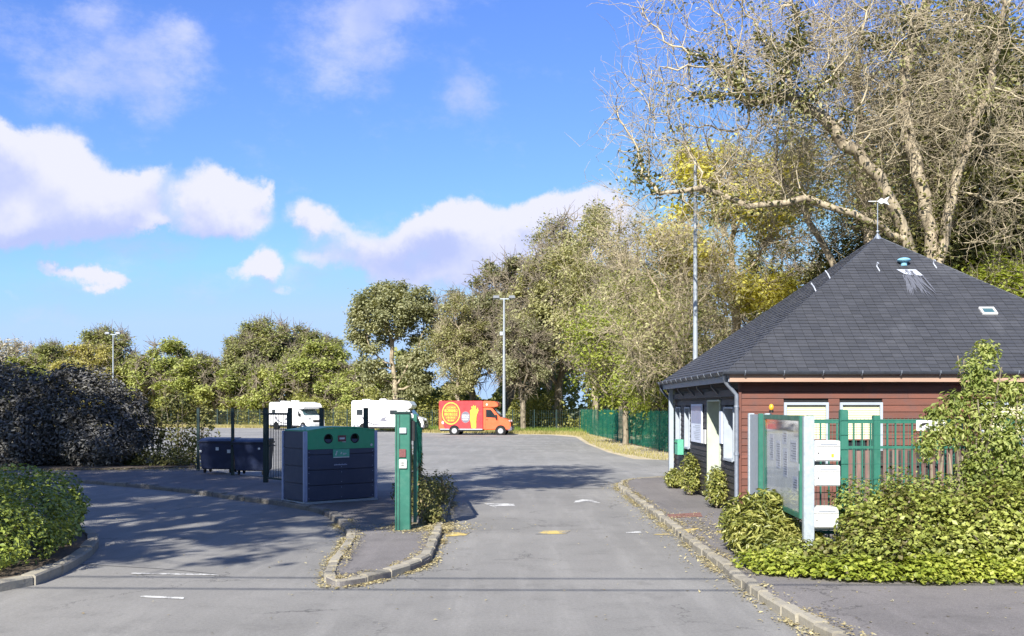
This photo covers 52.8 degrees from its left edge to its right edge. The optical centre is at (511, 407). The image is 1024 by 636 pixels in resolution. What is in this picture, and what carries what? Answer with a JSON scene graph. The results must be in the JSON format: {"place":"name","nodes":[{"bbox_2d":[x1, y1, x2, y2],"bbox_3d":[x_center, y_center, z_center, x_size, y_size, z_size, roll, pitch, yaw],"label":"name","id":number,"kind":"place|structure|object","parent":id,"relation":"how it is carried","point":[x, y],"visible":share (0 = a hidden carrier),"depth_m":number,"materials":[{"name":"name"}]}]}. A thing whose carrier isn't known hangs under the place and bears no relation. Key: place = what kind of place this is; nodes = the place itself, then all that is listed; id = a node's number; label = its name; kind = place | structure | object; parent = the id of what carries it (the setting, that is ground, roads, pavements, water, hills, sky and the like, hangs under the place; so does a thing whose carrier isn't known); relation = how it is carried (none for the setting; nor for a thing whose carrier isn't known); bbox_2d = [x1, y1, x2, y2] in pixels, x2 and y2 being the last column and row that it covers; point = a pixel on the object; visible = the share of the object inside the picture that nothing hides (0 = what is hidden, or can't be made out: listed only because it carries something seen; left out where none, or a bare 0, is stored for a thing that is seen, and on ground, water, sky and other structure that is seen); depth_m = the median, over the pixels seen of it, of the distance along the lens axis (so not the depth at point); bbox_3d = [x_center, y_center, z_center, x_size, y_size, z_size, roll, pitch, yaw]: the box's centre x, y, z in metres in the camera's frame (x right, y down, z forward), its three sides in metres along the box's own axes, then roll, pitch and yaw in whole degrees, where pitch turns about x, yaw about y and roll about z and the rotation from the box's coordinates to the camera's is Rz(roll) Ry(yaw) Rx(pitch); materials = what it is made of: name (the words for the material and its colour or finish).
{"place":"outdoors","nodes":[
{"label":"outdoors","id":0,"kind":"place"},
{"bbox_2d":[0,468,457,587],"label":"island pavement","id":1,"kind":"structure","parent":0,"point":[378,549],"depth_m":21.91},
{"bbox_2d":[197,437,240,472],"bbox_3d":[-9.406,1.534,33.296,1.330,1.127,0.820,0,0,6],"label":"wheeled bin","id":2,"kind":"object","parent":1,"relation":"on","point":[215,452],"visible":0.72,"depth_m":32.98,"materials":[{"name":"blue plastic"}]},
{"bbox_2d":[231,438,274,474],"bbox_3d":[-8.112,1.534,32.398,1.260,1.127,0.820,0,0,6],"label":"wheeled bin","id":3,"kind":"object","parent":1,"relation":"on","point":[248,454],"visible":0.67,"depth_m":32.08,"materials":[{"name":"blue plastic"}]},
{"bbox_2d":[263,408,268,481],"bbox_3d":[-6.987,1.070,29.294,0.146,2.120,0.146,0,0,0],"label":"fence post","id":4,"kind":"object","parent":1,"relation":"on","point":[265,410],"visible":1,"depth_m":29.23,"materials":[{"name":"black metal"}]},
{"bbox_2d":[266,413,287,479],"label":"barred gate","id":5,"kind":"structure","parent":4,"relation":"attached to","point":[267,441],"depth_m":28.87,"materials":[{"name":"black metal"}]},
{"bbox_2d":[281,424,377,503],"bbox_3d":[-4.150,1.260,23.533,1.900,1.730,1.080,0,0,-40],"label":"recycling container","id":6,"kind":"object","parent":1,"relation":"on","point":[324,464],"visible":1,"depth_m":23.08,"materials":[{"name":"blue"}]},
{"bbox_2d":[394,411,414,529],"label":"control pillar","id":7,"kind":"structure","parent":1,"relation":"on","point":[404,430],"depth_m":17.82,"materials":[{"name":"green metal"}]},
{"bbox_2d":[412,414,422,521],"bbox_3d":[-1.911,1.080,20.507,0.215,1.920,4.400,0,0,-4],"label":"open gate leaf","id":8,"kind":"object","parent":1,"relation":"on","point":[417,452],"visible":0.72,"depth_m":18.32,"materials":[{"name":"green paint"}]},
{"bbox_2d":[390,445,458,515],"bbox_3d":[-1.851,1.415,21.494,1.369,1.421,4.787,0,0,0],"label":"weed tangle","id":9,"kind":"object","parent":1,"relation":"on","point":[427,492],"visible":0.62,"depth_m":20.75,"materials":[{"name":"green plant"}]},
{"bbox_2d":[366,508,733,552],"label":"leaf litter","id":10,"kind":"object","parent":1,"relation":"on","point":[419,526],"visible":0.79,"depth_m":18.16,"materials":[{"name":"brown plant"}]},
{"bbox_2d":[33,423,588,434],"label":"verge grass","id":11,"kind":"structure","parent":0,"point":[436,430],"depth_m":89.51,"materials":[{"name":"green plant"}]},
{"bbox_2d":[1,427,667,482],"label":"parking lot","id":12,"kind":"structure","parent":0,"point":[490,458],"depth_m":43.57,"materials":[{"name":"grey asphalt"}]},
{"bbox_2d":[269,400,324,429],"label":"motorhome","id":13,"kind":"object","parent":12,"relation":"on","point":[305,413],"visible":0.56,"depth_m":100.04,"materials":[{"name":"white metal"}]},
{"bbox_2d":[351,398,428,429],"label":"motorhome","id":14,"kind":"object","parent":12,"relation":"on","point":[381,414],"visible":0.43,"depth_m":92.60,"materials":[{"name":"white metal"}]},
{"bbox_2d":[439,401,513,434],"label":"food truck","id":15,"kind":"object","parent":12,"relation":"on","point":[457,417],"visible":0.99,"depth_m":82.08,"materials":[{"name":"orange"}]},
{"bbox_2d":[98,409,586,423],"bbox_3d":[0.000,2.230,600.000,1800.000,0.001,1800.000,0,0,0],"label":"ground","id":16,"kind":"structure","parent":0,"point":[529,423],"depth_m":252.10,"materials":[{"name":"green plant"}]},
{"bbox_2d":[0,333,35,366],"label":"pale blossom tree","id":17,"kind":"object","parent":16,"relation":"on","point":[10,350],"visible":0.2,"depth_m":149.02,"materials":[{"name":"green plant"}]},
{"bbox_2d":[1,353,78,415],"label":"yellow green tree","id":18,"kind":"object","parent":16,"relation":"on","point":[38,361],"visible":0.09,"depth_m":141.84,"materials":[{"name":"green plant"}]},
{"bbox_2d":[24,337,72,369],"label":"green tree","id":19,"kind":"object","parent":16,"relation":"on","point":[50,351],"visible":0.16,"depth_m":147.84,"materials":[{"name":"green plant"}]},
{"bbox_2d":[0,457,196,469],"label":"planting bed","id":20,"kind":"object","parent":16,"relation":"on","point":[76,467],"visible":0.33,"depth_m":36.14,"materials":[{"name":"soil"}]},
{"bbox_2d":[0,355,56,458],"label":"grey leaved bush","id":21,"kind":"object","parent":20,"relation":"on","point":[34,426],"visible":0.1,"depth_m":38.57,"materials":[{"name":"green plant"}]},
{"bbox_2d":[0,361,155,466],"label":"grey leaved bush","id":22,"kind":"object","parent":20,"relation":"on","point":[73,429],"visible":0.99,"depth_m":36.49,"materials":[{"name":"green plant"}]},
{"bbox_2d":[121,444,200,465],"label":"weeds","id":23,"kind":"object","parent":20,"relation":"on","point":[143,461],"visible":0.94,"depth_m":36.77,"materials":[{"name":"green plant"}]},
{"bbox_2d":[135,387,220,462],"bbox_3d":[-12.509,0.678,38.607,3.225,2.926,1.708,0,0,0],"label":"thin bush","id":24,"kind":"object","parent":20,"relation":"on","point":[176,405],"visible":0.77,"depth_m":38.48,"materials":[{"name":"green plant"}]},
{"bbox_2d":[267,317,327,395],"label":"green tree","id":25,"kind":"object","parent":16,"relation":"on","point":[299,334],"visible":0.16,"depth_m":143.18,"materials":[{"name":"green plant"}]},
{"bbox_2d":[3,347,653,427],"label":"woodland","id":26,"kind":"object","parent":16,"relation":"on","point":[497,395],"visible":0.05,"depth_m":119.94,"materials":[{"name":"green plant"}]},
{"bbox_2d":[624,336,711,438],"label":"undergrowth","id":27,"kind":"object","parent":16,"relation":"on","point":[685,361],"visible":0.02,"depth_m":60.08,"materials":[{"name":"green plant"}]},
{"bbox_2d":[707,224,832,342],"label":"olive green tree","id":28,"kind":"object","parent":16,"relation":"on","point":[794,251],"visible":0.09,"depth_m":65.96,"materials":[{"name":"green plant"}]},
{"bbox_2d":[835,81,935,254],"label":"ivy tree","id":29,"kind":"object","parent":16,"relation":"on","point":[888,171],"visible":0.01,"depth_m":56.99,"materials":[{"name":"green plant"}]},
{"bbox_2d":[875,0,1023,270],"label":"ivy tree","id":30,"kind":"object","parent":16,"relation":"on","point":[943,52],"visible":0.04,"depth_m":42.78,"materials":[{"name":"green plant"}]},
{"bbox_2d":[882,1,1023,290],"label":"ivy tree","id":31,"kind":"object","parent":16,"relation":"on","point":[972,252],"visible":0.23,"depth_m":39.76,"materials":[{"name":"green plant"}]},
{"bbox_2d":[946,232,1023,297],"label":"lime green tree","id":32,"kind":"object","parent":16,"relation":"on","point":[1003,274],"visible":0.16,"depth_m":36.41,"materials":[{"name":"green plant"}]},
{"bbox_2d":[106,423,667,459],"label":"verge","id":33,"kind":"structure","parent":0,"point":[622,454],"depth_m":58.15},
{"bbox_2d":[46,339,126,415],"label":"yellow green tree","id":34,"kind":"object","parent":33,"relation":"on","point":[83,353],"visible":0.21,"depth_m":131.14,"materials":[{"name":"green plant"}]},
{"bbox_2d":[64,321,158,393],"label":"green tree","id":35,"kind":"object","parent":33,"relation":"on","point":[98,336],"visible":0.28,"depth_m":144.65,"materials":[{"name":"green plant"}]},
{"bbox_2d":[96,335,209,422],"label":"yellow green tree","id":36,"kind":"object","parent":33,"relation":"on","point":[136,374],"visible":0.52,"depth_m":134.17,"materials":[{"name":"green plant"}]},
{"bbox_2d":[148,354,278,423],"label":"yellow green tree","id":37,"kind":"object","parent":33,"relation":"on","point":[222,379],"visible":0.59,"depth_m":129.57,"materials":[{"name":"green plant"}]},
{"bbox_2d":[210,328,276,415],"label":"green tree","id":38,"kind":"object","parent":33,"relation":"on","point":[235,346],"visible":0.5,"depth_m":135.22,"materials":[{"name":"green plant"}]},
{"bbox_2d":[188,409,350,425],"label":"fence","id":39,"kind":"object","parent":33,"relation":"on","point":[259,418],"visible":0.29,"depth_m":124.16,"materials":[{"name":"green metal"}]},
{"bbox_2d":[228,309,320,395],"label":"green tree","id":40,"kind":"object","parent":33,"relation":"on","point":[266,334],"visible":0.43,"depth_m":138.31,"materials":[{"name":"green plant"}]},
{"bbox_2d":[231,337,362,420],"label":"yellow green tree","id":41,"kind":"object","parent":33,"relation":"on","point":[277,380],"visible":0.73,"depth_m":126.22,"materials":[{"name":"green plant"}]},
{"bbox_2d":[312,360,384,417],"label":"yellow green tree","id":42,"kind":"object","parent":33,"relation":"on","point":[344,390],"visible":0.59,"depth_m":123.04,"materials":[{"name":"green plant"}]},
{"bbox_2d":[340,279,441,400],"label":"round crowned tree","id":43,"kind":"object","parent":33,"relation":"on","point":[378,308],"visible":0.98,"depth_m":105.08,"materials":[{"name":"green plant"}]},
{"bbox_2d":[184,385,615,428],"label":"scrub","id":44,"kind":"object","parent":33,"relation":"on","point":[346,409],"visible":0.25,"depth_m":107.06,"materials":[{"name":"green plant"}]},
{"bbox_2d":[419,287,491,400],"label":"thin leaved tree","id":45,"kind":"object","parent":33,"relation":"on","point":[469,369],"visible":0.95,"depth_m":100.40,"materials":[{"name":"green plant"}]},
{"bbox_2d":[428,282,518,400],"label":"grey green tree","id":46,"kind":"object","parent":33,"relation":"on","point":[485,304],"visible":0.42,"depth_m":102.95,"materials":[{"name":"green plant"}]},
{"bbox_2d":[461,244,532,410],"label":"grey green tree","id":47,"kind":"object","parent":33,"relation":"on","point":[502,278],"visible":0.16,"depth_m":111.14,"materials":[{"name":"green plant"}]},
{"bbox_2d":[417,409,579,429],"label":"fence","id":48,"kind":"object","parent":33,"relation":"on","point":[548,417],"visible":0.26,"depth_m":94.39,"materials":[{"name":"green metal"}]},
{"bbox_2d":[493,295,514,417],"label":"street lamp","id":49,"kind":"object","parent":33,"relation":"on","point":[504,380],"visible":0.89,"depth_m":85.91,"materials":[{"name":"metal"}]},
{"bbox_2d":[484,309,561,428],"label":"grey green tree","id":50,"kind":"object","parent":33,"relation":"on","point":[521,350],"visible":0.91,"depth_m":93.07,"materials":[{"name":"green plant"}]},
{"bbox_2d":[487,201,589,428],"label":"olive green tree","id":51,"kind":"object","parent":33,"relation":"on","point":[527,272],"visible":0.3,"depth_m":97.15,"materials":[{"name":"green plant"}]},
{"bbox_2d":[516,209,575,425],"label":"thin leaved tree","id":52,"kind":"object","parent":33,"relation":"on","point":[539,234],"visible":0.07,"depth_m":105.63,"materials":[{"name":"green plant"}]},
{"bbox_2d":[532,195,644,424],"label":"thin leaved tree","id":53,"kind":"object","parent":33,"relation":"on","point":[556,265],"visible":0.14,"depth_m":87.52,"materials":[{"name":"green plant"}]},
{"bbox_2d":[554,198,633,433],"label":"thin leaved tree","id":54,"kind":"object","parent":33,"relation":"on","point":[576,287],"visible":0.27,"depth_m":83.72,"materials":[{"name":"green plant"}]},
{"bbox_2d":[565,233,654,436],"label":"olive green tree","id":55,"kind":"object","parent":33,"relation":"on","point":[602,292],"visible":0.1,"depth_m":76.39,"materials":[{"name":"green plant"}]},
{"bbox_2d":[570,432,667,459],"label":"dry grass","id":56,"kind":"structure","parent":33,"relation":"on","point":[614,450],"depth_m":54.91,"materials":[{"name":"beige plant"}]},
{"bbox_2d":[581,408,667,451],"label":"screened fence","id":57,"kind":"object","parent":33,"relation":"on","point":[660,440],"visible":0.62,"depth_m":61.12,"materials":[{"name":"green metal"}]},
{"bbox_2d":[556,251,701,444],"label":"lime green tree","id":58,"kind":"object","parent":33,"relation":"on","point":[594,354],"visible":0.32,"depth_m":59.59,"materials":[{"name":"green plant"}]},
{"bbox_2d":[602,274,711,432],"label":"lime green tree","id":59,"kind":"object","parent":33,"relation":"on","point":[643,405],"visible":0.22,"depth_m":55.53,"materials":[{"name":"green plant"}]},
{"bbox_2d":[559,193,770,411],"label":"bare tree","id":60,"kind":"object","parent":33,"relation":"on","point":[654,329],"visible":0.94,"depth_m":45.41,"materials":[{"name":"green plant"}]},
{"bbox_2d":[643,248,731,385],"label":"olive green tree","id":61,"kind":"object","parent":33,"relation":"on","point":[706,324],"visible":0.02,"depth_m":72.59,"materials":[{"name":"green plant"}]},
{"bbox_2d":[693,158,697,359],"bbox_3d":[6.839,-3.550,38.500,0.320,11.500,0.320,0,0,0],"label":"metal mast","id":62,"kind":"object","parent":33,"relation":"on","point":[695,319],"visible":0.54,"depth_m":38.44,"materials":[{"name":"metal"}]},
{"bbox_2d":[632,113,849,333],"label":"yellow leaved tree","id":63,"kind":"object","parent":33,"relation":"on","point":[776,292],"visible":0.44,"depth_m":47.26,"materials":[{"name":"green plant"}]},
{"bbox_2d":[569,0,1023,274],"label":"bare tree","id":64,"kind":"object","parent":33,"relation":"on","point":[933,248],"visible":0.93,"depth_m":34.61,"materials":[{"name":"beige plant"}]},
{"bbox_2d":[792,209,898,283],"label":"ivy tree","id":65,"kind":"object","parent":33,"relation":"on","point":[826,265],"visible":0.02,"depth_m":45.90,"materials":[{"name":"green plant"}]},
{"bbox_2d":[703,0,1023,291],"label":"bare tree","id":66,"kind":"object","parent":33,"relation":"on","point":[865,197],"visible":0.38,"depth_m":38.35,"materials":[{"name":"brown plant"}]},
{"bbox_2d":[0,483,817,635],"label":"road","id":67,"kind":"structure","parent":0,"point":[521,581],"depth_m":13.12,"materials":[{"name":"grey asphalt"}]},
{"bbox_2d":[0,522,86,578],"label":"planter soil","id":68,"kind":"structure","parent":67,"relation":"on","point":[18,569],"depth_m":14.41,"materials":[{"name":"brown soil"}]},
{"bbox_2d":[0,463,92,572],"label":"round hedge","id":69,"kind":"object","parent":68,"relation":"on","point":[17,544],"visible":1,"depth_m":14.59,"materials":[{"name":"green plant"}]},
{"bbox_2d":[0,519,98,591],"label":"planter kerb","id":70,"kind":"structure","parent":67,"relation":"on","point":[88,548],"depth_m":13.47,"materials":[{"name":"concrete"}]},
{"bbox_2d":[4,475,357,534],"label":"drive kerb","id":71,"kind":"structure","parent":67,"relation":"on","point":[338,518],"depth_m":24.07,"materials":[{"name":"grey concrete"}]},
{"bbox_2d":[304,500,465,591],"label":"leaf litter","id":72,"kind":"object","parent":67,"relation":"on","point":[454,503],"visible":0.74,"depth_m":14.96,"materials":[{"name":"brown plant"}]},
{"bbox_2d":[324,486,457,586],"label":"island kerb","id":73,"kind":"structure","parent":67,"relation":"on","point":[402,568],"depth_m":14.12,"materials":[{"name":"concrete"}]},
{"bbox_2d":[419,505,447,523],"bbox_3d":[-1.444,1.946,18.905,0.549,0.357,0.812,0,0,0],"label":"weed clump","id":74,"kind":"object","parent":73,"relation":"on","point":[430,514],"visible":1,"depth_m":18.75,"materials":[{"name":"green plant"}]},
{"bbox_2d":[618,476,848,635],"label":"kerb","id":75,"kind":"structure","parent":67,"relation":"on","point":[794,613],"depth_m":12.34,"materials":[{"name":"concrete"}]},
{"bbox_2d":[602,477,875,635],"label":"leaf litter","id":76,"kind":"object","parent":67,"relation":"on","point":[711,563],"visible":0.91,"depth_m":14.48,"materials":[{"name":"brown plant"}]},
{"bbox_2d":[376,425,616,433],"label":"green grass","id":77,"kind":"structure","parent":0,"point":[518,428],"depth_m":91.16,"materials":[{"name":"green plant"}]},
{"bbox_2d":[0,0,1023,408],"label":"sky","id":78,"kind":"structure","parent":0,"point":[187,170],"materials":[{"name":"blue"}]},
{"bbox_2d":[622,477,1023,635],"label":"pavement","id":79,"kind":"structure","parent":0,"point":[934,608],"depth_m":11.47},
{"bbox_2d":[663,468,683,487],"bbox_3d":[4.292,1.864,27.294,0.638,0.504,1.288,0,0,0],"label":"bush","id":80,"kind":"object","parent":79,"relation":"on","point":[672,476],"visible":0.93,"depth_m":27.03,"materials":[{"name":"green plant"}]},
{"bbox_2d":[677,452,700,494],"bbox_3d":[4.341,1.601,25.178,0.615,1.013,1.337,0,0,0],"label":"bush","id":81,"kind":"object","parent":79,"relation":"on","point":[690,485],"visible":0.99,"depth_m":24.93,"materials":[{"name":"green plant"}]},
{"bbox_2d":[700,465,728,507],"bbox_3d":[4.353,1.680,22.002,0.662,0.866,1.354,0,0,0],"label":"bush","id":82,"kind":"object","parent":79,"relation":"on","point":[716,485],"visible":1,"depth_m":21.76,"materials":[{"name":"green plant"}]},
{"bbox_2d":[748,413,762,493],"bbox_3d":[4.122,1.100,17.464,0.100,2.000,0.970,0,0,3],"label":"side panel sign","id":83,"kind":"object","parent":79,"relation":"on","point":[755,451],"visible":0.58,"depth_m":17.31,"materials":[{"name":"metal"}]},
{"bbox_2d":[715,488,831,561],"bbox_3d":[3.732,1.672,15.014,1.449,0.968,2.483,0,0,0],"label":"laurel bush","id":84,"kind":"object","parent":79,"relation":"on","point":[765,521],"visible":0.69,"depth_m":14.71,"materials":[{"name":"green plant"}]},
{"bbox_2d":[764,413,833,545],"bbox_3d":[4.199,1.105,15.261,0.475,2.020,2.795,0,0,3],"label":"notice board","id":85,"kind":"object","parent":79,"relation":"on","point":[789,458],"visible":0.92,"depth_m":14.56,"materials":[{"name":"white paint"}]},
{"bbox_2d":[814,505,838,527],"bbox_3d":[4.234,1.491,14.100,0.350,0.275,0.381,0,0,0],"label":"letter box","id":86,"kind":"object","parent":85,"relation":"attached to","point":[825,516],"visible":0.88,"depth_m":13.92,"materials":[{"name":"white paint"}]},
{"bbox_2d":[814,514,837,526],"bbox_3d":[4.239,1.526,13.924,0.320,0.175,0.012,0,0,0],"label":"door","id":87,"kind":"structure","parent":86,"relation":"in","point":[819,517],"depth_m":13.92,"materials":[{"name":"white paint"}]},
{"bbox_2d":[814,464,839,485],"bbox_3d":[4.254,0.923,14.100,0.350,0.275,0.381,0,0,0],"label":"letter box","id":88,"kind":"object","parent":85,"relation":"attached to","point":[826,474],"visible":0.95,"depth_m":13.92,"materials":[{"name":"white paint"}]},
{"bbox_2d":[816,472,839,484],"bbox_3d":[4.259,0.958,13.924,0.320,0.175,0.012,0,0,0],"label":"door","id":89,"kind":"structure","parent":88,"relation":"in","point":[821,475],"depth_m":13.92,"materials":[{"name":"white paint"}]},
{"bbox_2d":[814,440,839,460],"bbox_3d":[4.254,0.588,14.100,0.350,0.275,0.381,0,0,0],"label":"letter box","id":90,"kind":"object","parent":85,"relation":"attached to","point":[826,450],"visible":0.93,"depth_m":13.92,"materials":[{"name":"white paint"}]},
{"bbox_2d":[816,447,839,459],"bbox_3d":[4.259,0.623,13.924,0.320,0.175,0.012,0,0,0],"label":"door","id":91,"kind":"structure","parent":90,"relation":"in","point":[825,453],"depth_m":13.92,"materials":[{"name":"white paint"}]},
{"bbox_2d":[657,233,1023,505],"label":"reception building","id":92,"kind":"structure","parent":79,"relation":"on","point":[883,328],"depth_m":21.27,"materials":[{"name":"red wood"}]},
{"bbox_2d":[684,407,690,448],"bbox_3d":[4.617,0.530,26.650,0.265,1.080,0.760,0,0,0],"label":"window","id":93,"kind":"structure","parent":92,"relation":"in","point":[687,416],"depth_m":26.97,"materials":[{"name":"white glass"}]},
{"bbox_2d":[691,404,702,442],"bbox_3d":[4.503,0.385,25.175,0.034,0.930,1.450,0,0,0],"label":"notice poster","id":94,"kind":"object","parent":92,"relation":"attached to","point":[696,422],"visible":1,"depth_m":24.99,"materials":[{"name":"paper"}]},
{"bbox_2d":[707,400,720,494],"bbox_3d":[4.663,0.960,23.150,0.315,2.260,1.460,0,0,0],"label":"door","id":95,"kind":"structure","parent":92,"relation":"in","point":[713,406],"depth_m":23.82,"materials":[{"name":"paint"}]},
{"bbox_2d":[723,407,733,461],"bbox_3d":[4.617,0.555,21.525,0.265,1.130,1.010,0,0,0],"label":"window","id":96,"kind":"structure","parent":92,"relation":"in","point":[728,412],"depth_m":21.97,"materials":[{"name":"white glass"}]},
{"bbox_2d":[784,402,828,463],"bbox_3d":[5.841,0.550,20.525,0.887,1.300,0.110,0,0,0],"label":"window","id":97,"kind":"structure","parent":92,"relation":"in","point":[790,408],"depth_m":20.53,"materials":[{"name":"white glass"}]},
{"bbox_2d":[839,402,882,450],"bbox_3d":[6.932,0.550,20.525,0.850,1.300,0.110,0,0,0],"label":"window","id":98,"kind":"structure","parent":92,"relation":"in","point":[854,408],"depth_m":20.53,"materials":[{"name":"white glass"}]},
{"bbox_2d":[730,547,1023,584],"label":"trailing ground cover","id":99,"kind":"object","parent":79,"relation":"on","point":[944,574],"visible":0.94,"depth_m":12.50,"materials":[{"name":"green plant"}]},
{"bbox_2d":[761,451,1023,575],"bbox_3d":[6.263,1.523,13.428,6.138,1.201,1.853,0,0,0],"label":"ivy hedge","id":100,"kind":"object","parent":79,"relation":"on","point":[953,539],"visible":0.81,"depth_m":13.12,"materials":[{"name":"green plant"}]},
{"bbox_2d":[806,410,1023,543],"bbox_3d":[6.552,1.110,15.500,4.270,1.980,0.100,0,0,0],"label":"railing fence","id":101,"kind":"object","parent":79,"relation":"on","point":[875,445],"visible":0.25,"depth_m":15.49,"materials":[{"name":"green metal"}]},
{"bbox_2d":[838,450,1023,523],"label":"slat screen","id":102,"kind":"object","parent":79,"relation":"on","point":[899,458],"visible":0.08,"depth_m":17.60,"materials":[{"name":"brown wood"}]},
{"bbox_2d":[911,339,1023,541],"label":"climbing shrub","id":103,"kind":"object","parent":79,"relation":"on","point":[1005,444],"visible":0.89,"depth_m":14.07,"materials":[{"name":"green plant"}]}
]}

